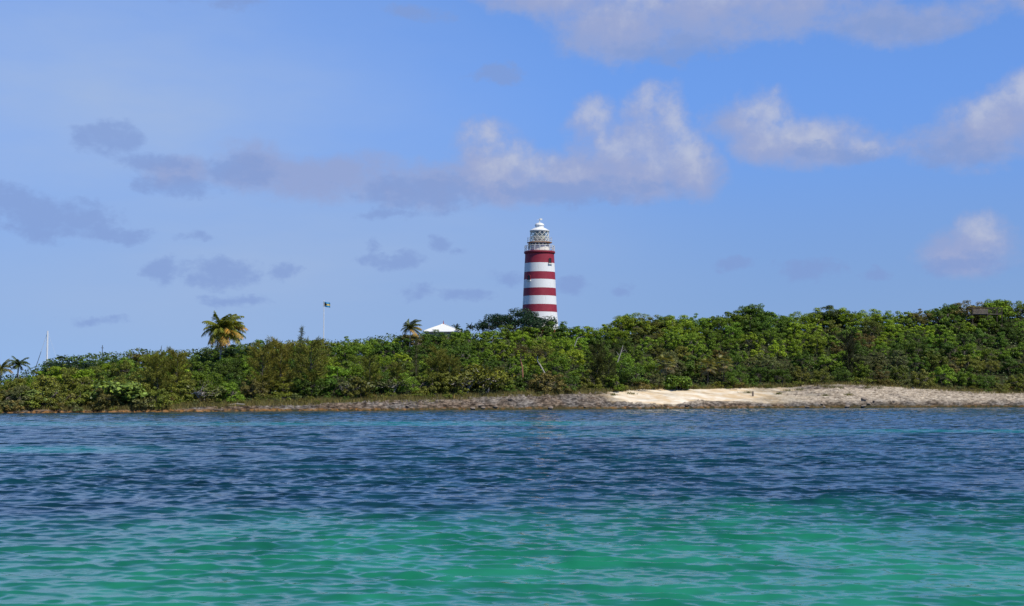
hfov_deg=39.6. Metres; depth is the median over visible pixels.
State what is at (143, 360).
broadleaf tree
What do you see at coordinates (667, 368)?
thatch palm
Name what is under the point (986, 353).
broadleaf shrub
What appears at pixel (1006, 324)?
broadleaf tree
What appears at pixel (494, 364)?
broadleaf shrub
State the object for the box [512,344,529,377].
gumbo tree
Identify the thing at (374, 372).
broadleaf shrub
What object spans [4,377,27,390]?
broadleaf tree
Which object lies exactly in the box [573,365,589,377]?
broadleaf shrub
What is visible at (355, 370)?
broadleaf tree
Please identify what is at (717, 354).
broadleaf shrub
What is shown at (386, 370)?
broadleaf shrub
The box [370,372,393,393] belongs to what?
broadleaf tree
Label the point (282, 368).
casuarina
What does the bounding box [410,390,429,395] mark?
coastal shrub
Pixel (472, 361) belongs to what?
broadleaf tree
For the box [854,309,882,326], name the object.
broadleaf tree
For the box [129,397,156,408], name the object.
coastal shrub
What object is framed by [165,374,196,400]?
broadleaf tree
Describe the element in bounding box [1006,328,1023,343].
broadleaf tree
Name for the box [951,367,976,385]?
broadleaf tree
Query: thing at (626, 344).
broadleaf tree
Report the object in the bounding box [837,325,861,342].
broadleaf tree
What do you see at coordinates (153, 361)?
casuarina
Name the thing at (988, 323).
broadleaf tree
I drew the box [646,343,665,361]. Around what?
broadleaf tree
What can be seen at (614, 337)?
broadleaf tree
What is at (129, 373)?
broadleaf tree
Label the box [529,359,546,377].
broadleaf tree
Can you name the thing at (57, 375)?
broadleaf tree
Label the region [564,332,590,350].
broadleaf tree
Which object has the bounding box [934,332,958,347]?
broadleaf tree
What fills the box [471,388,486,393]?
coastal shrub
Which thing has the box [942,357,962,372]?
broadleaf tree
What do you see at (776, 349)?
broadleaf tree
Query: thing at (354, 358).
broadleaf tree
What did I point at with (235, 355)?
broadleaf tree
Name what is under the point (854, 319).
broadleaf tree
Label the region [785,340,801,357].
broadleaf tree
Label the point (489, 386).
broadleaf tree
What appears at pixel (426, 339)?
broadleaf tree
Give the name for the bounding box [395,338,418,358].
broadleaf tree
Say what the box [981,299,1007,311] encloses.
dome tree
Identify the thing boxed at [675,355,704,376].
broadleaf tree
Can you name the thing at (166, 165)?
sky
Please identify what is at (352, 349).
broadleaf tree
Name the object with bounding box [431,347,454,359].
broadleaf tree
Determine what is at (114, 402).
coastal shrub
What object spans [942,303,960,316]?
dome tree
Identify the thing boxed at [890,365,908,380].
broadleaf tree
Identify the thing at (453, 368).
casuarina
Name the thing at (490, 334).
broadleaf tree
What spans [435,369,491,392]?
bush
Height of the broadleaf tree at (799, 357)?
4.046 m
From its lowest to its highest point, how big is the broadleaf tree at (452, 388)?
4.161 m
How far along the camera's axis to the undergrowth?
269.08 m
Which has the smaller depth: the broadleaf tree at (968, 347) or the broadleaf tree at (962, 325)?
the broadleaf tree at (968, 347)
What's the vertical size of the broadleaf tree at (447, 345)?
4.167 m
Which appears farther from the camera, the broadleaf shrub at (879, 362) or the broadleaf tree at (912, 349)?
the broadleaf tree at (912, 349)
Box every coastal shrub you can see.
[1,399,15,409]
[3,400,27,410]
[19,400,40,407]
[38,395,63,409]
[52,401,65,409]
[62,392,84,404]
[67,402,83,411]
[87,399,103,409]
[107,397,122,405]
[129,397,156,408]
[138,392,173,409]
[173,397,183,405]
[180,395,195,403]
[193,393,209,402]
[251,393,265,398]
[265,394,274,401]
[273,392,290,400]
[287,393,301,399]
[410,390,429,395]
[429,390,439,396]
[455,390,466,395]
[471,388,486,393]
[502,384,516,391]
[576,384,589,390]
[633,380,650,388]
[711,381,723,386]
[748,379,758,386]
[792,381,803,384]
[806,378,816,382]
[853,377,865,383]
[866,378,877,383]
[898,379,911,387]
[980,384,991,391]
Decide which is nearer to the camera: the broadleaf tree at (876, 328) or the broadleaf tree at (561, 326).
the broadleaf tree at (561, 326)
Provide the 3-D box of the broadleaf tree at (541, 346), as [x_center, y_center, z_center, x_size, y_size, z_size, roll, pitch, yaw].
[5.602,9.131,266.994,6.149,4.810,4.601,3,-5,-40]
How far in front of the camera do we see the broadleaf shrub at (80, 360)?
223.56 m
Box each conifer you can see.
[292,326,305,365]
[412,335,420,375]
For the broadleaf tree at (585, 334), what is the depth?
289.99 m
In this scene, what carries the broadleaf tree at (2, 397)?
on the island ground at (810, 396)
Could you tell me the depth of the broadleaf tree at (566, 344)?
270.89 m
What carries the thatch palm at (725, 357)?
on the island ground at (810, 396)
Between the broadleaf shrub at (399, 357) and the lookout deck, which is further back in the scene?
the lookout deck
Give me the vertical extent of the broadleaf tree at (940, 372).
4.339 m
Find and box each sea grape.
[6,389,59,402]
[81,378,150,402]
[660,374,692,389]
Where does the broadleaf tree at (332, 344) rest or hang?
on the island ground at (810, 396)
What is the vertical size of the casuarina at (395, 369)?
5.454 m
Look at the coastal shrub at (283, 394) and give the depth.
214.50 m
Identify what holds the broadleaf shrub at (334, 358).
on the island ground at (810, 396)
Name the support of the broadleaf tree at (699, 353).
on the island ground at (810, 396)
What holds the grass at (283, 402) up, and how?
on the island ground at (810, 396)
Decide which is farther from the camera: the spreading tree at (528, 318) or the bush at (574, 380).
the spreading tree at (528, 318)
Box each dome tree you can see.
[617,313,640,329]
[654,315,679,329]
[738,303,772,318]
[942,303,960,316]
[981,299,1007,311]
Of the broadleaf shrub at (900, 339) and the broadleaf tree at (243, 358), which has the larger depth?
the broadleaf shrub at (900, 339)
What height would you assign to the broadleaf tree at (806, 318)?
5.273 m
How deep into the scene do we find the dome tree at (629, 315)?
297.70 m
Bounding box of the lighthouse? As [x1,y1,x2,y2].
[521,218,557,339]
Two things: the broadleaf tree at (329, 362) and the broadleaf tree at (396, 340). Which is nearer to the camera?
the broadleaf tree at (329, 362)
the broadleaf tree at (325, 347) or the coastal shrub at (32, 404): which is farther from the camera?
the broadleaf tree at (325, 347)
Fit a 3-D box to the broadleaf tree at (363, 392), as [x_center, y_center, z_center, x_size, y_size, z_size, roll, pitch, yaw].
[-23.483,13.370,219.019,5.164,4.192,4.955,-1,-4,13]
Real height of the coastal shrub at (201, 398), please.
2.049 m
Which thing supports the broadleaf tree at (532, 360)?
on the island ground at (810, 396)
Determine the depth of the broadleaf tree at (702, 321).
300.88 m
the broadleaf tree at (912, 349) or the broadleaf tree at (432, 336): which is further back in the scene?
the broadleaf tree at (912, 349)
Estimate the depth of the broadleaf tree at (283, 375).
224.37 m
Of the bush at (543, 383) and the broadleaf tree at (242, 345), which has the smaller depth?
the bush at (543, 383)
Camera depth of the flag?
280.52 m
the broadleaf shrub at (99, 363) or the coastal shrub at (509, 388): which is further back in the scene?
the coastal shrub at (509, 388)
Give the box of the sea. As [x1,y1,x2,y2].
[0,407,1023,605]
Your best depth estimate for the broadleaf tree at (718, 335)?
295.04 m
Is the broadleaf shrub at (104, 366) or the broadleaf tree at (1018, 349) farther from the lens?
the broadleaf tree at (1018, 349)
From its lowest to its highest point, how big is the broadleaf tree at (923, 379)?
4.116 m
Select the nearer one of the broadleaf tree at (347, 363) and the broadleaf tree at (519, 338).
the broadleaf tree at (347, 363)
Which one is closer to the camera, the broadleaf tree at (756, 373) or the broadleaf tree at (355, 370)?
the broadleaf tree at (355, 370)
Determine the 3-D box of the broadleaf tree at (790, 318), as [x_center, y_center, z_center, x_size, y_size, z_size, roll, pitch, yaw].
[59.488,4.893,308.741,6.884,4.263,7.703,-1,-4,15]
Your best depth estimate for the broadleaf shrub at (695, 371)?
264.63 m
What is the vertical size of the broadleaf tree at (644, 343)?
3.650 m
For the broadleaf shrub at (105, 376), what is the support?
on the island ground at (810, 396)
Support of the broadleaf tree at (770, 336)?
on the island ground at (810, 396)
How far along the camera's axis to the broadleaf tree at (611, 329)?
291.81 m
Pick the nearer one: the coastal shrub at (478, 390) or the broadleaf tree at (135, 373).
the broadleaf tree at (135, 373)
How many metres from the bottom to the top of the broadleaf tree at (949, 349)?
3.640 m
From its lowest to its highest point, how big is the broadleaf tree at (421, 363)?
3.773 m
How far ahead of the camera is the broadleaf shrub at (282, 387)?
217.12 m
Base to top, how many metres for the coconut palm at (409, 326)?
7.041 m
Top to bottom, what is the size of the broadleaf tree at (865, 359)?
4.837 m
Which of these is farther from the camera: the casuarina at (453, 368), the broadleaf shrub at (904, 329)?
the broadleaf shrub at (904, 329)
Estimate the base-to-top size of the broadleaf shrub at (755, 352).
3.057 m
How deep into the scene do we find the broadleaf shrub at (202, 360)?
239.09 m
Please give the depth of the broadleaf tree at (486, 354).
261.63 m
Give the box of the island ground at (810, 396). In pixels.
[2,317,1023,412]
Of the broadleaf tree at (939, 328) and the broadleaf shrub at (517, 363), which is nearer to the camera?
the broadleaf shrub at (517, 363)
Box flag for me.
[323,302,329,307]
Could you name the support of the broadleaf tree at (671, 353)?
on the island ground at (810, 396)
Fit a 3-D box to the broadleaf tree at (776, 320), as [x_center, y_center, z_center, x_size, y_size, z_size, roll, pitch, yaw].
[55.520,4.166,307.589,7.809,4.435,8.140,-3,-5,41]
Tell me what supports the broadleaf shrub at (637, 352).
on the island ground at (810, 396)
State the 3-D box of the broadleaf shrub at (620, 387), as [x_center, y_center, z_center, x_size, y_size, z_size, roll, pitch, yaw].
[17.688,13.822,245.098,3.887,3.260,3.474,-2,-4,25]
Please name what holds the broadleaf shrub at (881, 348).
on the island ground at (810, 396)
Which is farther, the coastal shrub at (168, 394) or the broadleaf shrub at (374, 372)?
the broadleaf shrub at (374, 372)
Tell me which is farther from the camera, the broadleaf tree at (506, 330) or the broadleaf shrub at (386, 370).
the broadleaf tree at (506, 330)
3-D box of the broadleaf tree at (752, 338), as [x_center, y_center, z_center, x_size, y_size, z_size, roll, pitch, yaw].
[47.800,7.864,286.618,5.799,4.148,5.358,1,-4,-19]
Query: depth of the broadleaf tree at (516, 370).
246.74 m
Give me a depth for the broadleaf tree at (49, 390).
195.48 m
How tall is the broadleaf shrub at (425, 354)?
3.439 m
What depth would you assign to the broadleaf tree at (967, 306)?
317.45 m
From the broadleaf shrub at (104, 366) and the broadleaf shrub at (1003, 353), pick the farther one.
the broadleaf shrub at (1003, 353)
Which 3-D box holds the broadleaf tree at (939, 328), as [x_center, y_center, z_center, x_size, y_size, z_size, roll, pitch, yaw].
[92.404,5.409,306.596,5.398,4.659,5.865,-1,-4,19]
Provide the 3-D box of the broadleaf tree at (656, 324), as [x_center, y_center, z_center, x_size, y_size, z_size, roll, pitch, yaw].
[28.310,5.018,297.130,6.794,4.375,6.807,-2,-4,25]
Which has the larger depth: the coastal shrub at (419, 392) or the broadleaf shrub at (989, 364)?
the broadleaf shrub at (989, 364)
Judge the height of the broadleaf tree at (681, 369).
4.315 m
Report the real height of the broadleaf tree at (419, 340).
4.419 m
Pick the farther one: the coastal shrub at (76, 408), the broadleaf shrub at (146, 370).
the broadleaf shrub at (146, 370)
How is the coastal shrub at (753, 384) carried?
on the island ground at (810, 396)
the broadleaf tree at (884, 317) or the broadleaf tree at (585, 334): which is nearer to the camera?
the broadleaf tree at (585, 334)
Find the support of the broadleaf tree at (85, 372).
on the island ground at (810, 396)
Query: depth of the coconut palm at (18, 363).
217.70 m
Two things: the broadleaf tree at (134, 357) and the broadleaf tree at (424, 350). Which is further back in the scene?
the broadleaf tree at (424, 350)
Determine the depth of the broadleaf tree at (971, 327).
309.76 m
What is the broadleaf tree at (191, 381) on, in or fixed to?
on the island ground at (810, 396)
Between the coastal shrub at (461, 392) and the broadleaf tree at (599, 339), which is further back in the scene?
the broadleaf tree at (599, 339)
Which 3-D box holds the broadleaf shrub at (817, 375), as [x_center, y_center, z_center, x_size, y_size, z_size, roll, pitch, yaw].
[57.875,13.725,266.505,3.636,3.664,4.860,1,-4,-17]
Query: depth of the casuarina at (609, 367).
245.22 m
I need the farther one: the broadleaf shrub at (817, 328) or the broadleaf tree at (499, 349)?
the broadleaf shrub at (817, 328)
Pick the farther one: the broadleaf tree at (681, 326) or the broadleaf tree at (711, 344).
the broadleaf tree at (681, 326)
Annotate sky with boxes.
[0,0,1023,383]
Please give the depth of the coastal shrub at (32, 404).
192.56 m
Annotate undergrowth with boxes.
[0,303,1023,408]
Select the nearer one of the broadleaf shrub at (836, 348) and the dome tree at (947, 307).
the broadleaf shrub at (836, 348)
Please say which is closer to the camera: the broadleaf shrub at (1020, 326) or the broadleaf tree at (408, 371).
the broadleaf tree at (408, 371)
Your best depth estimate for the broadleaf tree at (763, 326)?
296.38 m
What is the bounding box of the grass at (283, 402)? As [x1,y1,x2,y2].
[2,377,1023,411]
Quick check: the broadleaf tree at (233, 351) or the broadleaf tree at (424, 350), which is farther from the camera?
the broadleaf tree at (424, 350)
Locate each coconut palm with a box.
[0,359,13,384]
[9,356,30,377]
[201,311,247,371]
[401,319,421,353]
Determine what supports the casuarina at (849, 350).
on the island ground at (810, 396)
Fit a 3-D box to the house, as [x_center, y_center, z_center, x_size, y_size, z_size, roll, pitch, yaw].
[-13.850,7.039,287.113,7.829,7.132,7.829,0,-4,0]
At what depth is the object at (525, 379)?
238.95 m
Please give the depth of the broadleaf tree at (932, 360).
280.29 m
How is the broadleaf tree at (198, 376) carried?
on the island ground at (810, 396)
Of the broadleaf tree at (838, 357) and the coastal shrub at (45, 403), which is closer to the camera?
the coastal shrub at (45, 403)
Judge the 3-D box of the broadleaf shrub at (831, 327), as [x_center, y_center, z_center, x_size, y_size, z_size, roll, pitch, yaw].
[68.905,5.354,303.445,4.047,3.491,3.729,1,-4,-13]
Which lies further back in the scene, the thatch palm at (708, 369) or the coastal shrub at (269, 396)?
the thatch palm at (708, 369)
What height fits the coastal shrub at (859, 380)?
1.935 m
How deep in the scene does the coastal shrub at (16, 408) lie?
191.66 m
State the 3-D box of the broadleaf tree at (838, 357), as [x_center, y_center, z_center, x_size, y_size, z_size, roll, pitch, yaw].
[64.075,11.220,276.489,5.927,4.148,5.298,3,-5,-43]
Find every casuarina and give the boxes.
[140,349,177,390]
[160,346,190,391]
[245,340,282,393]
[261,335,296,387]
[292,336,332,395]
[359,354,382,391]
[386,361,406,388]
[420,345,450,386]
[437,354,461,392]
[586,341,606,383]
[602,354,616,387]
[839,331,856,377]
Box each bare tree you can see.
[178,380,226,400]
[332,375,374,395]
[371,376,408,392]
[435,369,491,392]
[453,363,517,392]
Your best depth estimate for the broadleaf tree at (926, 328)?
304.41 m
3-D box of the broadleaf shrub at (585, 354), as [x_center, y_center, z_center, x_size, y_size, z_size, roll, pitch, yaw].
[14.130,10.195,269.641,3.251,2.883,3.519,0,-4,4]
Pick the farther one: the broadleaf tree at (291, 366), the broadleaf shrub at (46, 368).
the broadleaf tree at (291, 366)
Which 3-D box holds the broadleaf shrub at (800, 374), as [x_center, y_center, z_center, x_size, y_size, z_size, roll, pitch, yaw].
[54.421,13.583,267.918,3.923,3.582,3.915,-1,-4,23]
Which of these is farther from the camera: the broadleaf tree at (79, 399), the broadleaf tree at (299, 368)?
the broadleaf tree at (299, 368)
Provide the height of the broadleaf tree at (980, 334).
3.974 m
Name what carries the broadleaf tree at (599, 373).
on the island ground at (810, 396)
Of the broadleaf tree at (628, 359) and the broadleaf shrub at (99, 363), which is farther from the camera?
the broadleaf tree at (628, 359)
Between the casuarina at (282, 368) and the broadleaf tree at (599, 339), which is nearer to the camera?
the casuarina at (282, 368)
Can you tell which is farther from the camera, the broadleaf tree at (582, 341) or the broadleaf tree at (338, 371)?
the broadleaf tree at (582, 341)
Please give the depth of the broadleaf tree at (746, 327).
295.77 m
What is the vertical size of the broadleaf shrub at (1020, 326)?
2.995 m
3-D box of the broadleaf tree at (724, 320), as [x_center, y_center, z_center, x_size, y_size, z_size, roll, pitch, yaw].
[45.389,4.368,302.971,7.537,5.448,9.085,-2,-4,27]
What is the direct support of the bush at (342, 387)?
on the island ground at (810, 396)
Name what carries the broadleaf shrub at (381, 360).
on the island ground at (810, 396)
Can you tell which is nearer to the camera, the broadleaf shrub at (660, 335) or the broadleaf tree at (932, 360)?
the broadleaf tree at (932, 360)
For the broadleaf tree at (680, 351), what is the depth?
271.97 m
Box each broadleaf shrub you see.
[25,371,43,385]
[27,376,39,388]
[35,366,53,380]
[39,365,71,375]
[67,356,95,372]
[88,357,118,371]
[96,363,112,377]
[97,371,115,380]
[141,377,159,391]
[142,366,152,374]
[194,352,214,366]
[194,382,219,398]
[270,377,296,396]
[320,378,342,395]
[327,356,341,367]
[361,363,383,375]
[372,351,393,368]
[379,360,397,376]
[392,352,411,364]
[401,361,422,376]
[415,371,428,385]
[416,350,435,364]
[482,356,503,369]
[492,366,507,375]
[505,357,527,368]
[513,349,528,361]
[546,356,557,368]
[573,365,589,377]
[581,349,592,360]
[582,355,595,368]
[593,345,614,361]
[603,374,624,390]
[604,354,620,365]
[624,346,644,361]
[651,329,664,342]
[686,361,702,375]
[712,349,727,361]
[720,334,738,349]
[743,357,760,369]
[747,348,764,361]
[776,359,794,373]
[784,335,799,350]
[791,366,810,381]
[807,322,823,333]
[810,367,833,382]
[825,320,841,334]
[828,342,846,354]
[830,366,853,381]
[869,340,891,355]
[870,352,886,368]
[872,366,891,384]
[874,334,891,345]
[889,332,906,346]
[899,326,913,335]
[919,344,938,358]
[924,333,943,346]
[976,345,998,360]
[979,356,1000,372]
[988,332,1009,346]
[991,377,1010,391]
[992,347,1011,360]
[1011,321,1023,331]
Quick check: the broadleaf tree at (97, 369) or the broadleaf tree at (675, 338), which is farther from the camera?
the broadleaf tree at (675, 338)
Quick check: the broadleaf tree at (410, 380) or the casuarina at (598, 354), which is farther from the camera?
the casuarina at (598, 354)
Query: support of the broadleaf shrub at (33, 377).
on the island ground at (810, 396)
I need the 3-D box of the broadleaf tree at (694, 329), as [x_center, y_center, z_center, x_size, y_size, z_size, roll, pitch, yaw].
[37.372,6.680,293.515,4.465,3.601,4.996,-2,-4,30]
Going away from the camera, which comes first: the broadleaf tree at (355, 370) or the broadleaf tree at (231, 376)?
the broadleaf tree at (231, 376)
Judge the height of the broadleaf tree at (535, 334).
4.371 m
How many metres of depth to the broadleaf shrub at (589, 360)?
260.93 m
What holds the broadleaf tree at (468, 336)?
on the island ground at (810, 396)
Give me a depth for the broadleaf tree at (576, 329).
289.01 m
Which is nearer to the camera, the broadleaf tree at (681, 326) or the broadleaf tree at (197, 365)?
the broadleaf tree at (197, 365)
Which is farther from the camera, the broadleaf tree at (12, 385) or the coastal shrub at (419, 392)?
the coastal shrub at (419, 392)
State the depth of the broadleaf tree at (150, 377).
214.47 m
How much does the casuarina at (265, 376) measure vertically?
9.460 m
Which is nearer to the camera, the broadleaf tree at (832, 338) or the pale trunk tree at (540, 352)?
the pale trunk tree at (540, 352)
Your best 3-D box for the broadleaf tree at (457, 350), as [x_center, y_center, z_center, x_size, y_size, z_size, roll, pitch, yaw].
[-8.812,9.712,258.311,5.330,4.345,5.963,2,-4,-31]
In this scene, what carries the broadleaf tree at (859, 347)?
on the island ground at (810, 396)
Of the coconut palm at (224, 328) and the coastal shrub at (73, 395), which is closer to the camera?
the coastal shrub at (73, 395)
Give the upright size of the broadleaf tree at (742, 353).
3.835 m
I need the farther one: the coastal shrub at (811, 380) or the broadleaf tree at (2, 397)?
the coastal shrub at (811, 380)
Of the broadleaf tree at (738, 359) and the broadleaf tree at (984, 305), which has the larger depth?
the broadleaf tree at (984, 305)
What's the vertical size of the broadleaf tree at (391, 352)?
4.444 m
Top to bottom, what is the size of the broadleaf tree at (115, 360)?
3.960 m
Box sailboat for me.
[33,331,57,374]
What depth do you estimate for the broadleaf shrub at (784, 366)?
270.74 m
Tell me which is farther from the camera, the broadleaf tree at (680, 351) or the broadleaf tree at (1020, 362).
the broadleaf tree at (1020, 362)
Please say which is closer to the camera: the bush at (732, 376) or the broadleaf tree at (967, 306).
the bush at (732, 376)
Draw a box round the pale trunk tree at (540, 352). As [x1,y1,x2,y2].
[531,348,544,372]
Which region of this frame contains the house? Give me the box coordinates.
[424,320,460,339]
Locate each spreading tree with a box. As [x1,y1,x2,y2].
[40,356,94,375]
[471,308,557,331]
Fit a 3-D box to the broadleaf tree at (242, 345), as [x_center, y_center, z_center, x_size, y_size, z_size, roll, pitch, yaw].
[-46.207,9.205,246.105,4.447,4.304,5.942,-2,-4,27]
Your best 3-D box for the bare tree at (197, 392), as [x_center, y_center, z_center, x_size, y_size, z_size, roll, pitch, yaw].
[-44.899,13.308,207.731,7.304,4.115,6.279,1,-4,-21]
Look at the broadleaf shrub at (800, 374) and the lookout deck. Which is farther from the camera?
the lookout deck
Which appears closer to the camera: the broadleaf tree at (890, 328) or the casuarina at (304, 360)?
the casuarina at (304, 360)
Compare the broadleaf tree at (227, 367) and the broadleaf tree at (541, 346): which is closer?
the broadleaf tree at (227, 367)
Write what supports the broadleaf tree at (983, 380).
on the island ground at (810, 396)
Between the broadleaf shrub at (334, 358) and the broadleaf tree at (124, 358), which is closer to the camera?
the broadleaf tree at (124, 358)
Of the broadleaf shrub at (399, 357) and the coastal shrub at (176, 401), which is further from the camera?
the broadleaf shrub at (399, 357)
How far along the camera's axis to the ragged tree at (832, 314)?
310.24 m
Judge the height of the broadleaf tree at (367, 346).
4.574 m
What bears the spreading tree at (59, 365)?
on the island ground at (810, 396)
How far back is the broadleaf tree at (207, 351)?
245.11 m
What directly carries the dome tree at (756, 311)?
on the island ground at (810, 396)
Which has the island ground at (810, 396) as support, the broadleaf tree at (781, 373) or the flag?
the broadleaf tree at (781, 373)
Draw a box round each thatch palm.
[654,355,677,380]
[698,358,716,382]
[711,354,732,382]
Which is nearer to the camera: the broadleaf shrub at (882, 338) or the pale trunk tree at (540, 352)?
the pale trunk tree at (540, 352)
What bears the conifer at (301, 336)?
on the island ground at (810, 396)
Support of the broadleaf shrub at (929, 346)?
on the island ground at (810, 396)
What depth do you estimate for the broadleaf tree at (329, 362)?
234.97 m
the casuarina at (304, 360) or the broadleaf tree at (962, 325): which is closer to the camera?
the casuarina at (304, 360)
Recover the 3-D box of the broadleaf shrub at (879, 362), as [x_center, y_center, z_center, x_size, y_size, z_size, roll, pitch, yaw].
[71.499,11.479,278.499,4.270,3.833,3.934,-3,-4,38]
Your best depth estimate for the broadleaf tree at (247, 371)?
226.46 m
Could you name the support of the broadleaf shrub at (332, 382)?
on the island ground at (810, 396)
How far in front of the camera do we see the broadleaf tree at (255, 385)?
213.44 m
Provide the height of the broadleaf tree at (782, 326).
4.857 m
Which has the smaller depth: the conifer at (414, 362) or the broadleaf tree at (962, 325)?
the conifer at (414, 362)
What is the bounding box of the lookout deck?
[967,307,1002,323]
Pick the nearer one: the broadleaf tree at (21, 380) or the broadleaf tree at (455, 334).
the broadleaf tree at (21, 380)
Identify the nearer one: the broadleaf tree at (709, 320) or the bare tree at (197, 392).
the bare tree at (197, 392)
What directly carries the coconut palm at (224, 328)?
on the island ground at (810, 396)
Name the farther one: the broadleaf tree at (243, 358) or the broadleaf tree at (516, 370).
the broadleaf tree at (516, 370)
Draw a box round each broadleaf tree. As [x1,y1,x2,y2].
[0,380,24,389]
[0,385,32,409]
[0,389,7,401]
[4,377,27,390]
[30,379,69,405]
[32,375,63,398]
[45,366,77,386]
[59,367,90,397]
[61,384,94,405]
[69,368,97,384]
[85,376,115,389]
[88,365,109,378]
[90,386,122,407]
[102,353,135,367]
[107,360,141,377]
[112,371,143,384]
[115,357,142,373]
[116,367,142,381]
[123,375,151,391]
[126,349,149,364]
[138,353,163,370]
[141,371,166,389]
[143,386,167,407]
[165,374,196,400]
[166,370,197,396]
[185,354,211,375]
[190,364,225,386]
[195,348,215,364]
[208,344,248,366]
[210,351,234,373]
[211,346,239,365]
[211,358,247,381]
[214,373,244,396]
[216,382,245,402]
[235,344,256,362]
[236,355,264,373]
[239,379,271,399]
[241,361,259,380]
[267,368,295,388]
[284,354,295,372]
[290,364,311,376]
[291,368,328,396]
[291,372,314,386]
[308,340,330,350]
[312,357,340,376]
[317,365,350,388]
[322,347,341,361]
[327,342,349,356]
[329,338,360,361]
[340,336,374,355]
[340,360,360,376]
[341,376,373,397]
[343,349,368,368]
[343,366,364,384]
[357,339,377,358]
[366,341,403,359]
[369,339,384,350]
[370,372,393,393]
[380,337,412,349]
[386,369,409,384]
[392,372,420,393]
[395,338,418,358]
[397,334,427,353]
[413,338,437,357]
[414,372,448,395]
[415,333,436,343]
[417,359,440,375]
[421,329,448,345]
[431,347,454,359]
[436,336,464,346]
[438,340,456,358]
[439,371,470,392]
[448,345,478,364]
[449,331,466,344]
[452,340,473,357]
[459,330,488,350]
[459,332,474,345]
[461,358,478,371]
[463,366,488,384]
[466,371,501,390]
[468,342,496,363]
[470,340,491,354]
[474,330,502,348]
[490,341,513,360]
[492,331,516,349]
[492,370,515,390]
[497,324,524,343]
[500,357,528,377]
[509,329,530,347]
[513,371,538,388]
[519,326,538,340]
[525,353,545,370]
[527,328,551,349]
[527,339,554,358]
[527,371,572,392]
[528,325,560,339]
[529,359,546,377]
[545,351,576,375]
[546,332,578,354]
[547,321,576,342]
[550,331,569,349]
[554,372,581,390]
[557,326,594,341]
[558,343,586,365]
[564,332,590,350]
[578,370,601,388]
[581,326,605,341]
[587,331,613,349]
[588,364,611,378]
[598,318,630,338]
[607,312,656,333]
[608,325,632,346]
[613,337,634,353]
[615,361,650,384]
[616,353,634,369]
[630,327,651,343]
[631,317,660,333]
[635,357,661,375]
[637,337,659,351]
[643,371,664,386]
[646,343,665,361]
[647,314,677,332]
[657,328,682,349]
[658,315,693,333]
[659,351,678,367]
[661,355,686,375]
[669,329,685,343]
[670,346,691,361]
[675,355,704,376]
[678,313,710,331]
[678,332,705,352]
[684,327,704,340]
[691,346,711,362]
[697,317,719,333]
[697,356,725,375]
[698,333,720,353]
[702,325,722,340]
[706,311,740,332]
[721,310,754,328]
[721,322,743,338]
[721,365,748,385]
[724,354,745,369]
[728,343,747,360]
[734,332,765,348]
[735,319,760,335]
[737,308,769,326]
[747,362,770,381]
[749,352,782,372]
[753,317,778,337]
[758,327,787,345]
[765,340,786,357]
[766,364,792,382]
[767,312,784,328]
[769,316,791,334]
[776,316,799,328]
[784,322,806,338]
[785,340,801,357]
[787,311,814,330]
[790,350,815,367]
[796,329,827,346]
[804,337,826,354]
[808,307,836,327]
[814,354,840,370]
[821,327,844,346]
[828,307,852,325]
[829,351,856,369]
[836,309,868,326]
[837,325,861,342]
[845,321,862,334]
[846,354,874,369]
[851,339,868,357]
[852,333,875,347]
[852,361,872,377]
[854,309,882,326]
[860,315,884,334]
[871,310,901,328]
[880,319,902,336]
[888,341,905,356]
[888,350,911,369]
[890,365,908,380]
[894,311,917,327]
[900,337,933,358]
[903,355,929,370]
[904,329,926,344]
[907,309,935,325]
[910,369,935,387]
[913,324,934,337]
[919,349,949,370]
[920,308,950,324]
[928,317,953,335]
[928,364,956,384]
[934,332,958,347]
[937,305,966,323]
[938,342,961,357]
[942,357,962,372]
[946,314,966,333]
[950,300,989,322]
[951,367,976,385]
[954,354,982,372]
[956,331,975,344]
[957,343,983,360]
[959,316,980,332]
[969,328,992,344]
[970,304,996,320]
[974,370,998,387]
[978,316,996,333]
[984,302,1019,320]
[990,318,1016,335]
[999,356,1023,373]
[1003,300,1023,317]
[1005,373,1023,390]
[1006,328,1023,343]
[1008,341,1023,357]
[1015,356,1023,371]
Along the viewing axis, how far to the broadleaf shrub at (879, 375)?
267.15 m
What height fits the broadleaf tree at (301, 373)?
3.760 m
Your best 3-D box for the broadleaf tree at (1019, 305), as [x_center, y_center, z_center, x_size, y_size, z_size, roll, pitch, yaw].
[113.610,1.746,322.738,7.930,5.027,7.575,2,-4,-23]
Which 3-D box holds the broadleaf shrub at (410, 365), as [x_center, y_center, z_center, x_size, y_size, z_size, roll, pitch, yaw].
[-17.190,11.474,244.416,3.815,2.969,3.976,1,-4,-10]
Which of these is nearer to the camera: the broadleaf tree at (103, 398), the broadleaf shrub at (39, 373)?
the broadleaf tree at (103, 398)
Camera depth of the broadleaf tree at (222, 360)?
232.66 m
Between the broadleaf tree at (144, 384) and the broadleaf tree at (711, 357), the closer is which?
the broadleaf tree at (144, 384)
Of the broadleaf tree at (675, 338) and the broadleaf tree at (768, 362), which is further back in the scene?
the broadleaf tree at (675, 338)
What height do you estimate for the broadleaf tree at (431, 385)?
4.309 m
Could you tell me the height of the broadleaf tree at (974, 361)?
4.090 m
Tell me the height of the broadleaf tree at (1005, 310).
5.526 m
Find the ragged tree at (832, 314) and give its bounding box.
[811,305,851,324]
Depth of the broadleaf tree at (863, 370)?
270.68 m
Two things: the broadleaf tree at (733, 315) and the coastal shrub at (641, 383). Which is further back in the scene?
the broadleaf tree at (733, 315)

